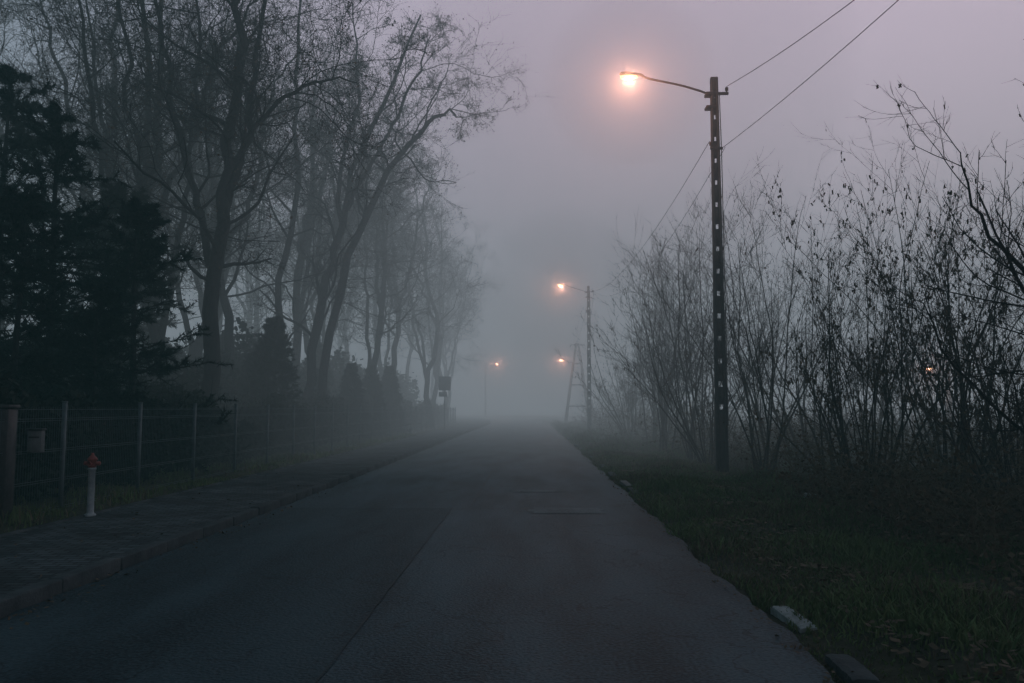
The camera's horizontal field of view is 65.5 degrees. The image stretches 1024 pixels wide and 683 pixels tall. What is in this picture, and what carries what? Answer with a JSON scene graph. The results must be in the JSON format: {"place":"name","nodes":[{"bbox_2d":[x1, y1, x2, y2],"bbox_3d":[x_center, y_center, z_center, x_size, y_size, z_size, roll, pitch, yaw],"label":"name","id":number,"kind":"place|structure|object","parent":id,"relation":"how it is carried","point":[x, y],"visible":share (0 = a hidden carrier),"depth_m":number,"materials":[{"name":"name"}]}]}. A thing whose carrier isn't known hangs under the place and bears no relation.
{"place":"outdoors","nodes":[
{"label":"outdoors","id":0,"kind":"place"},
{"bbox_2d":[0,416,488,595],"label":"pavement","id":1,"kind":"structure","parent":0,"point":[51,554],"depth_m":10.82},
{"bbox_2d":[83,453,100,516],"bbox_3d":[-5.867,1.993,11.096,0.220,0.877,0.175,0,-5,1],"label":"fire hydrant","id":2,"kind":"object","parent":1,"relation":"on","point":[92,463],"visible":1,"depth_m":11.08,"materials":[{"name":"metal"}]},
{"bbox_2d":[439,376,450,429],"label":"traffic sign","id":3,"kind":"object","parent":1,"relation":"on","point":[444,383],"visible":1,"depth_m":55.00,"materials":[{"name":"metal"}]},
{"bbox_2d":[0,415,833,682],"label":"road","id":4,"kind":"structure","parent":0,"point":[497,582],"depth_m":6.97,"materials":[{"name":"asphalt"}]},
{"bbox_2d":[0,508,450,682],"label":"asphalt patch","id":5,"kind":"object","parent":4,"relation":"on","point":[290,595],"visible":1,"depth_m":6.36,"materials":[{"name":"asphalt"}]},
{"bbox_2d":[315,507,452,682],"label":"asphalt seam","id":6,"kind":"object","parent":5,"relation":"on","point":[361,624],"visible":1,"depth_m":6.19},
{"bbox_2d":[8,440,454,638],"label":"fallen leaves","id":7,"kind":"object","parent":4,"relation":"on","point":[26,623],"visible":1,"depth_m":7.67,"materials":[{"name":"plant"}]},
{"bbox_2d":[565,440,853,682],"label":"fallen leaves","id":8,"kind":"object","parent":4,"relation":"on","point":[806,649],"visible":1,"depth_m":6.59,"materials":[{"name":"plant"}]},
{"bbox_2d":[0,409,1023,682],"bbox_3d":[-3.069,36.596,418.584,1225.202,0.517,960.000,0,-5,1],"label":"ground","id":9,"kind":"structure","parent":0,"point":[558,415],"depth_m":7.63,"materials":[{"name":"green plant"}]},
{"bbox_2d":[0,405,20,519],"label":"gate post","id":10,"kind":"object","parent":9,"relation":"on","point":[8,443],"visible":0.81,"depth_m":10.46,"materials":[{"name":"metal"}]},
{"bbox_2d":[0,269,71,498],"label":"pine tree","id":11,"kind":"object","parent":9,"relation":"on","point":[3,332],"visible":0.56,"depth_m":13.55,"materials":[{"name":"green plant"}]},
{"bbox_2d":[0,0,85,335],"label":"bare tree","id":12,"kind":"object","parent":9,"relation":"on","point":[1,127],"visible":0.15,"depth_m":27.58,"materials":[{"name":"brown plant"}]},
{"bbox_2d":[0,0,85,236],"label":"bare tree","id":13,"kind":"object","parent":9,"relation":"on","point":[13,32],"visible":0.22,"depth_m":36.89,"materials":[{"name":"brown plant"}]},
{"bbox_2d":[0,182,143,488],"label":"pine tree","id":14,"kind":"object","parent":9,"relation":"on","point":[25,262],"visible":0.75,"depth_m":14.44,"materials":[{"name":"green plant"}]},
{"bbox_2d":[0,62,154,391],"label":"pine tree","id":15,"kind":"object","parent":9,"relation":"on","point":[10,76],"visible":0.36,"depth_m":19.25,"materials":[{"name":"green plant"}]},
{"bbox_2d":[0,99,173,402],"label":"pine tree","id":16,"kind":"object","parent":9,"relation":"on","point":[63,146],"visible":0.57,"depth_m":17.44,"materials":[{"name":"green plant"}]},
{"bbox_2d":[0,0,181,333],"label":"bare tree","id":17,"kind":"object","parent":9,"relation":"on","point":[15,178],"visible":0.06,"depth_m":32.49,"materials":[{"name":"brown plant"}]},
{"bbox_2d":[39,277,175,484],"bbox_3d":[-8.469,1.138,15.864,3.554,4.798,3.319,3,-6,-35],"label":"pine tree","id":18,"kind":"object","parent":9,"relation":"on","point":[105,294],"visible":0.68,"depth_m":15.72,"materials":[{"name":"green plant"}]},
{"bbox_2d":[0,0,225,376],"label":"bare tree","id":19,"kind":"object","parent":9,"relation":"on","point":[87,65],"visible":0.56,"depth_m":23.12,"materials":[{"name":"brown plant"}]},
{"bbox_2d":[0,0,230,306],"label":"bare tree","id":20,"kind":"object","parent":9,"relation":"on","point":[60,68],"visible":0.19,"depth_m":27.16,"materials":[{"name":"brown plant"}]},
{"bbox_2d":[0,342,237,409],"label":"hedge","id":21,"kind":"object","parent":9,"relation":"on","point":[191,376],"visible":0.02,"depth_m":22.83,"materials":[{"name":"green plant"}]},
{"bbox_2d":[0,360,285,506],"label":"hedge","id":22,"kind":"object","parent":9,"relation":"on","point":[93,435],"visible":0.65,"depth_m":14.79,"materials":[{"name":"green plant"}]},
{"bbox_2d":[31,180,254,463],"bbox_3d":[-9.638,0.076,19.772,6.305,8.512,5.889,1,-5,-15],"label":"pine tree","id":23,"kind":"object","parent":9,"relation":"on","point":[118,189],"visible":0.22,"depth_m":20.22,"materials":[{"name":"green plant"}]},
{"bbox_2d":[102,285,183,381],"bbox_3d":[-11.659,0.958,25.123,5.086,7.351,5.445,3,-6,-33],"label":"pine tree","id":24,"kind":"object","parent":9,"relation":"on","point":[172,322],"visible":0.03,"depth_m":25.27,"materials":[{"name":"green plant"}]},
{"bbox_2d":[25,26,267,330],"bbox_3d":[-16.540,-5.251,36.733,12.105,20.094,8.234,-2,-5,23],"label":"bare tree","id":25,"kind":"object","parent":9,"relation":"on","point":[165,180],"visible":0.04,"depth_m":36.26,"materials":[{"name":"brown plant"}]},
{"bbox_2d":[57,195,251,472],"bbox_3d":[-8.502,0.380,18.215,5.445,7.351,5.086,-3,-5,28],"label":"pine tree","id":26,"kind":"object","parent":9,"relation":"on","point":[137,216],"visible":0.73,"depth_m":17.83,"materials":[{"name":"green plant"}]},
{"bbox_2d":[62,58,257,340],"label":"bare tree","id":27,"kind":"object","parent":9,"relation":"on","point":[169,251],"visible":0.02,"depth_m":46.06,"materials":[{"name":"brown plant"}]},
{"bbox_2d":[0,431,415,531],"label":"grass verge","id":28,"kind":"object","parent":9,"relation":"on","point":[29,513],"depth_m":15.31,"materials":[{"name":"plant"}]},
{"bbox_2d":[41,0,376,384],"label":"bare tree","id":29,"kind":"object","parent":9,"relation":"on","point":[157,332],"visible":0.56,"depth_m":23.66,"materials":[{"name":"brown plant"}]},
{"bbox_2d":[126,33,291,348],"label":"bare tree","id":30,"kind":"object","parent":9,"relation":"on","point":[221,318],"visible":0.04,"depth_m":42.33,"materials":[{"name":"brown plant"}]},
{"bbox_2d":[42,0,385,371],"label":"bare tree","id":31,"kind":"object","parent":9,"relation":"on","point":[228,326],"visible":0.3,"depth_m":28.65,"materials":[{"name":"brown plant"}]},
{"bbox_2d":[2,0,439,407],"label":"bare tree","id":32,"kind":"object","parent":9,"relation":"on","point":[229,180],"visible":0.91,"depth_m":22.45,"materials":[{"name":"brown plant"}]},
{"bbox_2d":[120,0,325,321],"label":"bare tree","id":33,"kind":"object","parent":9,"relation":"on","point":[201,294],"visible":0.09,"depth_m":33.94,"materials":[{"name":"brown plant"}]},
{"bbox_2d":[91,0,362,360],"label":"bare tree","id":34,"kind":"object","parent":9,"relation":"on","point":[196,348],"visible":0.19,"depth_m":30.07,"materials":[{"name":"brown plant"}]},
{"bbox_2d":[0,401,455,516],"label":"wire fence","id":35,"kind":"object","parent":9,"relation":"on","point":[308,437],"visible":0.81,"depth_m":16.99,"materials":[{"name":"metal"}]},
{"bbox_2d":[26,428,46,452],"bbox_3d":[-6.590,1.368,11.021,0.230,0.330,0.120,0,-5,1],"label":"mailbox","id":36,"kind":"object","parent":35,"relation":"attached to","point":[36,441],"visible":1,"depth_m":10.98,"materials":[{"name":"metal"}]},
{"bbox_2d":[122,316,348,403],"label":"hedge","id":37,"kind":"object","parent":9,"relation":"on","point":[245,345],"visible":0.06,"depth_m":29.67,"materials":[{"name":"green plant"}]},
{"bbox_2d":[0,416,472,536],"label":"pavement edging","id":38,"kind":"object","parent":9,"relation":"on","point":[68,519],"visible":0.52,"depth_m":13.34,"materials":[{"name":"concrete"}]},
{"bbox_2d":[185,147,298,352],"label":"bare tree","id":39,"kind":"object","parent":9,"relation":"on","point":[249,277],"visible":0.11,"depth_m":58.95,"materials":[{"name":"brown plant"}]},
{"bbox_2d":[238,315,316,452],"bbox_3d":[-7.956,1.810,26.570,3.048,5.482,2.936,0,-5,1],"label":"spruce tree","id":40,"kind":"object","parent":9,"relation":"on","point":[273,343],"visible":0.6,"depth_m":26.48,"materials":[{"name":"green plant"}]},
{"bbox_2d":[230,89,375,343],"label":"bare tree","id":41,"kind":"object","parent":9,"relation":"on","point":[313,315],"visible":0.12,"depth_m":45.17,"materials":[{"name":"brown plant"}]},
{"bbox_2d":[231,116,375,337],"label":"bare tree","id":42,"kind":"object","parent":9,"relation":"on","point":[256,285],"visible":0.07,"depth_m":53.20,"materials":[{"name":"brown plant"}]},
{"bbox_2d":[220,0,391,392],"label":"bare tree","id":43,"kind":"object","parent":9,"relation":"on","point":[297,314],"visible":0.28,"depth_m":35.83,"materials":[{"name":"brown plant"}]},
{"bbox_2d":[279,189,360,355],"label":"bare tree","id":44,"kind":"object","parent":9,"relation":"on","point":[316,304],"visible":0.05,"depth_m":72.95,"materials":[{"name":"brown plant"}]},
{"bbox_2d":[304,344,336,396],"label":"spruce tree","id":45,"kind":"object","parent":9,"relation":"on","point":[319,351],"visible":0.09,"depth_m":38.05,"materials":[{"name":"green plant"}]},
{"bbox_2d":[242,349,421,405],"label":"hedge","id":46,"kind":"object","parent":9,"relation":"on","point":[405,385],"visible":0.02,"depth_m":63.14,"materials":[{"name":"green plant"}]},
{"bbox_2d":[219,385,447,455],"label":"hedge","id":47,"kind":"object","parent":9,"relation":"on","point":[325,401],"visible":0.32,"depth_m":29.55,"materials":[{"name":"green plant"}]},
{"bbox_2d":[290,238,400,355],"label":"bare tree","id":48,"kind":"object","parent":9,"relation":"on","point":[339,338],"visible":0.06,"depth_m":88.63,"materials":[{"name":"brown plant"}]},
{"bbox_2d":[255,75,443,355],"bbox_3d":[-8.077,-4.205,39.684,9.054,18.447,9.718,2,-5,-21],"label":"bare tree","id":49,"kind":"object","parent":9,"relation":"on","point":[306,338],"visible":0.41,"depth_m":39.40,"materials":[{"name":"brown plant"}]},
{"bbox_2d":[288,173,411,363],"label":"bare tree","id":50,"kind":"object","parent":9,"relation":"on","point":[343,332],"visible":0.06,"depth_m":63.32,"materials":[{"name":"brown plant"}]},
{"bbox_2d":[336,363,370,438],"bbox_3d":[-7.225,3.046,36.047,2.290,4.276,2.378,-3,-6,34],"label":"spruce tree","id":51,"kind":"object","parent":9,"relation":"on","point":[349,393],"visible":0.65,"depth_m":35.86,"materials":[{"name":"green plant"}]},
{"bbox_2d":[358,365,392,436],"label":"spruce tree","id":52,"kind":"object","parent":9,"relation":"on","point":[373,385],"visible":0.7,"depth_m":39.89,"materials":[{"name":"green plant"}]},
{"bbox_2d":[198,0,560,445],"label":"bare tree","id":53,"kind":"object","parent":9,"relation":"on","point":[342,215],"visible":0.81,"depth_m":31.44,"materials":[{"name":"brown plant"}]},
{"bbox_2d":[323,92,445,397],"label":"bare tree","id":54,"kind":"object","parent":9,"relation":"on","point":[373,360],"visible":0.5,"depth_m":42.73,"materials":[{"name":"brown plant"}]},
{"bbox_2d":[335,140,434,380],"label":"bare tree","id":55,"kind":"object","parent":9,"relation":"on","point":[374,307],"visible":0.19,"depth_m":58.19,"materials":[{"name":"brown plant"}]},
{"bbox_2d":[323,109,464,370],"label":"bare tree","id":56,"kind":"object","parent":9,"relation":"on","point":[394,351],"visible":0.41,"depth_m":50.63,"materials":[{"name":"brown plant"}]},
{"bbox_2d":[378,365,411,433],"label":"spruce tree","id":57,"kind":"object","parent":9,"relation":"on","point":[390,388],"visible":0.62,"depth_m":44.42,"materials":[{"name":"green plant"}]},
{"bbox_2d":[0,416,816,632],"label":"kerb","id":58,"kind":"structure","parent":9,"relation":"on","point":[31,595],"depth_m":8.26,"materials":[{"name":"concrete"}]},
{"bbox_2d":[333,144,487,428],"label":"bare tree","id":59,"kind":"object","parent":9,"relation":"on","point":[427,370],"visible":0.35,"depth_m":58.00,"materials":[{"name":"brown plant"}]},
{"bbox_2d":[370,211,476,379],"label":"bare tree","id":60,"kind":"object","parent":9,"relation":"on","point":[411,349],"visible":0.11,"depth_m":78.42,"materials":[{"name":"brown plant"}]},
{"bbox_2d":[393,250,485,399],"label":"bare tree","id":61,"kind":"object","parent":9,"relation":"on","point":[432,379],"visible":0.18,"depth_m":100.22,"materials":[{"name":"brown plant"}]},
{"bbox_2d":[389,220,490,422],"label":"bare tree","id":62,"kind":"object","parent":9,"relation":"on","point":[455,317],"visible":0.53,"depth_m":80.02,"materials":[{"name":"brown plant"}]},
{"bbox_2d":[391,184,490,401],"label":"bare tree","id":63,"kind":"object","parent":9,"relation":"on","point":[436,365],"visible":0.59,"depth_m":69.03,"materials":[{"name":"brown plant"}]},
{"bbox_2d":[412,237,506,410],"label":"bare tree","id":64,"kind":"object","parent":9,"relation":"on","point":[444,360],"visible":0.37,"depth_m":90.94,"materials":[{"name":"brown plant"}]},
{"bbox_2d":[560,343,586,421],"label":"street lamp","id":65,"kind":"object","parent":9,"relation":"on","point":[568,405],"visible":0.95,"depth_m":85.72,"materials":[{"name":"concrete"}]},
{"bbox_2d":[557,283,593,428],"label":"street lamp","id":66,"kind":"object","parent":9,"relation":"on","point":[589,410],"visible":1,"depth_m":55.44,"materials":[{"name":"concrete"}]},
{"bbox_2d":[566,366,627,426],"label":"bare shrub","id":67,"kind":"object","parent":9,"relation":"on","point":[602,400],"visible":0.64,"depth_m":59.86,"materials":[{"name":"brown plant"}]},
{"bbox_2d":[555,319,665,435],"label":"bare shrub","id":68,"kind":"object","parent":9,"relation":"on","point":[627,401],"visible":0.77,"depth_m":41.51,"materials":[{"name":"brown plant"}]},
{"bbox_2d":[565,308,659,432],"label":"bare shrub","id":69,"kind":"object","parent":9,"relation":"on","point":[623,382],"visible":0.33,"depth_m":46.43,"materials":[{"name":"brown plant"}]},
{"bbox_2d":[550,419,709,450],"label":"grass verge","id":70,"kind":"object","parent":9,"relation":"on","point":[573,428],"depth_m":38.34,"materials":[{"name":"plant"}]},
{"bbox_2d":[605,333,660,429],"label":"bare shrub","id":71,"kind":"object","parent":9,"relation":"on","point":[627,380],"visible":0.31,"depth_m":52.58,"materials":[{"name":"brown plant"}]},
{"bbox_2d":[585,264,702,439],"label":"bare shrub","id":72,"kind":"object","parent":9,"relation":"on","point":[654,406],"visible":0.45,"depth_m":36.34,"materials":[{"name":"brown plant"}]},
{"bbox_2d":[579,239,746,431],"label":"bare shrub","id":73,"kind":"object","parent":9,"relation":"on","point":[643,337],"visible":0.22,"depth_m":40.20,"materials":[{"name":"brown plant"}]},
{"bbox_2d":[605,238,727,449],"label":"bare shrub","id":74,"kind":"object","parent":9,"relation":"on","point":[663,439],"visible":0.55,"depth_m":28.50,"materials":[{"name":"brown plant"}]},
{"bbox_2d":[585,228,749,441],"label":"bare shrub","id":75,"kind":"object","parent":9,"relation":"on","point":[666,326],"visible":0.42,"depth_m":32.15,"materials":[{"name":"brown plant"}]},
{"bbox_2d":[619,71,728,471],"bbox_3d":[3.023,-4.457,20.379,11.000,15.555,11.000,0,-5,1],"label":"street lamp","id":76,"kind":"object","parent":9,"relation":"on","point":[713,94],"visible":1,"depth_m":20.04,"materials":[{"name":"concrete"}]},
{"bbox_2d":[587,282,776,464],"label":"bare shrub","id":77,"kind":"object","parent":9,"relation":"on","point":[708,408],"visible":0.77,"depth_m":22.42,"materials":[{"name":"brown plant"}]},
{"bbox_2d":[617,231,755,439],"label":"bare shrub","id":78,"kind":"object","parent":9,"relation":"on","point":[673,408],"visible":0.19,"depth_m":36.11,"materials":[{"name":"brown plant"}]},
{"bbox_2d":[586,189,805,459],"bbox_3d":[5.143,-0.389,24.329,5.200,8.336,5.270,3,-6,-30],"label":"bare shrub","id":79,"kind":"object","parent":9,"relation":"on","point":[692,431],"visible":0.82,"depth_m":24.55,"materials":[{"name":"brown plant"}]},
{"bbox_2d":[560,377,834,446],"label":"bramble thicket","id":80,"kind":"object","parent":9,"relation":"on","point":[607,419],"visible":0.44,"depth_m":39.94,"materials":[{"name":"brown plant"}]},
{"bbox_2d":[588,201,822,449],"bbox_3d":[5.744,-0.631,28.233,8.267,9.038,6.579,2,-5,-26],"label":"bare shrub","id":81,"kind":"object","parent":9,"relation":"on","point":[705,381],"visible":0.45,"depth_m":27.87,"materials":[{"name":"brown plant"}]},
{"bbox_2d":[607,173,807,442],"bbox_3d":[8.204,-1.232,30.546,9.461,10.743,8.000,2,-5,-23],"label":"bare shrub","id":82,"kind":"object","parent":9,"relation":"on","point":[706,305],"visible":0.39,"depth_m":29.90,"materials":[{"name":"brown plant"}]},
{"bbox_2d":[627,226,837,443],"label":"bare shrub","id":83,"kind":"object","parent":9,"relation":"on","point":[754,329],"visible":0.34,"depth_m":32.77,"materials":[{"name":"brown plant"}]},
{"bbox_2d":[611,145,871,473],"bbox_3d":[5.947,-0.930,20.221,6.461,8.677,7.641,0,-5,4],"label":"bare shrub","id":84,"kind":"object","parent":9,"relation":"on","point":[743,381],"visible":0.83,"depth_m":19.46,"materials":[{"name":"brown plant"}]},
{"bbox_2d":[659,185,860,467],"bbox_3d":[6.173,-0.273,21.140,4.766,7.641,4.831,0,-5,-2],"label":"bare shrub","id":85,"kind":"object","parent":9,"relation":"on","point":[739,343],"visible":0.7,"depth_m":21.16,"materials":[{"name":"brown plant"}]},
{"bbox_2d":[596,448,1023,682],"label":"fallen leaves","id":86,"kind":"object","parent":9,"relation":"on","point":[925,663],"visible":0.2,"depth_m":7.30,"materials":[{"name":"plant"}]},
{"bbox_2d":[705,203,926,481],"bbox_3d":[6.876,-0.049,18.011,4.807,6.605,6.042,-1,-5,13],"label":"bare shrub","id":87,"kind":"object","parent":9,"relation":"on","point":[810,395],"visible":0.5,"depth_m":18.36,"materials":[{"name":"brown plant"}]},
{"bbox_2d":[686,206,958,464],"bbox_3d":[8.310,-0.462,21.828,7.313,7.995,5.820,-3,-5,28],"label":"bare shrub","id":88,"kind":"object","parent":9,"relation":"on","point":[774,409],"visible":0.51,"depth_m":22.07,"materials":[{"name":"brown plant"}]},
{"bbox_2d":[635,374,1023,534],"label":"bramble thicket","id":89,"kind":"object","parent":9,"relation":"on","point":[740,441],"visible":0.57,"depth_m":15.49,"materials":[{"name":"brown plant"}]},
{"bbox_2d":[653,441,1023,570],"bbox_3d":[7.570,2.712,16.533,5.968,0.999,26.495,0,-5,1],"label":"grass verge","id":90,"kind":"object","parent":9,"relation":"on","point":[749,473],"depth_m":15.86,"materials":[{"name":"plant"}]},
{"bbox_2d":[825,654,880,682],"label":"kerb stone","id":91,"kind":"object","parent":9,"relation":"on","point":[843,665],"visible":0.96,"depth_m":4.86,"materials":[{"name":"concrete"}]},
{"bbox_2d":[694,374,1021,482],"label":"bramble thicket","id":92,"kind":"object","parent":9,"relation":"on","point":[886,424],"visible":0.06,"depth_m":28.17,"materials":[{"name":"brown plant"}]},
{"bbox_2d":[785,245,933,457],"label":"bare shrub","id":93,"kind":"object","parent":9,"relation":"on","point":[882,400],"visible":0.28,"depth_m":24.72,"materials":[{"name":"brown plant"}]},
{"bbox_2d":[747,145,996,487],"bbox_3d":[6.542,-0.093,15.562,4.489,6.274,5.626,0,-5,1],"label":"bare shrub","id":94,"kind":"object","parent":9,"relation":"on","point":[833,402],"visible":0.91,"depth_m":15.02,"materials":[{"name":"brown plant"}]},
{"bbox_2d":[732,122,1023,484],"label":"bare shrub","id":95,"kind":"object","parent":9,"relation":"on","point":[953,410],"visible":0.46,"depth_m":18.28,"materials":[{"name":"brown plant"}]},
{"bbox_2d":[746,109,1023,485],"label":"bare shrub","id":96,"kind":"object","parent":9,"relation":"on","point":[891,399],"visible":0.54,"depth_m":16.44,"materials":[{"name":"brown plant"}]},
{"bbox_2d":[750,432,1023,584],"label":"bramble thicket","id":97,"kind":"object","parent":9,"relation":"on","point":[905,505],"visible":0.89,"depth_m":10.04,"materials":[{"name":"brown plant"}]},
{"bbox_2d":[806,138,1023,499],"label":"bare shrub","id":98,"kind":"object","parent":9,"relation":"on","point":[941,368],"visible":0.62,"depth_m":14.44,"materials":[{"name":"brown plant"}]},
{"bbox_2d":[814,250,1023,450],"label":"bare shrub","id":99,"kind":"object","parent":9,"relation":"on","point":[895,350],"visible":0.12,"depth_m":27.62,"materials":[{"name":"brown plant"}]},
{"bbox_2d":[825,75,1023,456],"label":"bare tree","id":100,"kind":"object","parent":9,"relation":"on","point":[1010,257],"visible":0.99,"depth_m":8.98,"materials":[{"name":"brown plant"}]},
{"bbox_2d":[857,284,1023,519],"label":"bare shrub","id":101,"kind":"object","parent":9,"relation":"on","point":[1004,440],"visible":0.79,"depth_m":11.90,"materials":[{"name":"brown plant"}]},
{"bbox_2d":[860,189,1023,490],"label":"bare shrub","id":102,"kind":"object","parent":9,"relation":"on","point":[933,347],"visible":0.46,"depth_m":15.09,"materials":[{"name":"brown plant"}]},
{"bbox_2d":[905,216,1023,507],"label":"bare shrub","id":103,"kind":"object","parent":9,"relation":"on","point":[977,359],"visible":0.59,"depth_m":13.08,"materials":[{"name":"brown plant"}]},
{"bbox_2d":[956,292,1023,426],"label":"bare shrub","id":104,"kind":"object","parent":9,"relation":"on","point":[1006,396],"visible":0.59,"depth_m":13.01,"materials":[{"name":"brown plant"}]},
{"bbox_2d":[0,0,1023,409],"label":"sky","id":105,"kind":"structure","parent":0,"point":[550,183],"materials":[{"name":"grey"}]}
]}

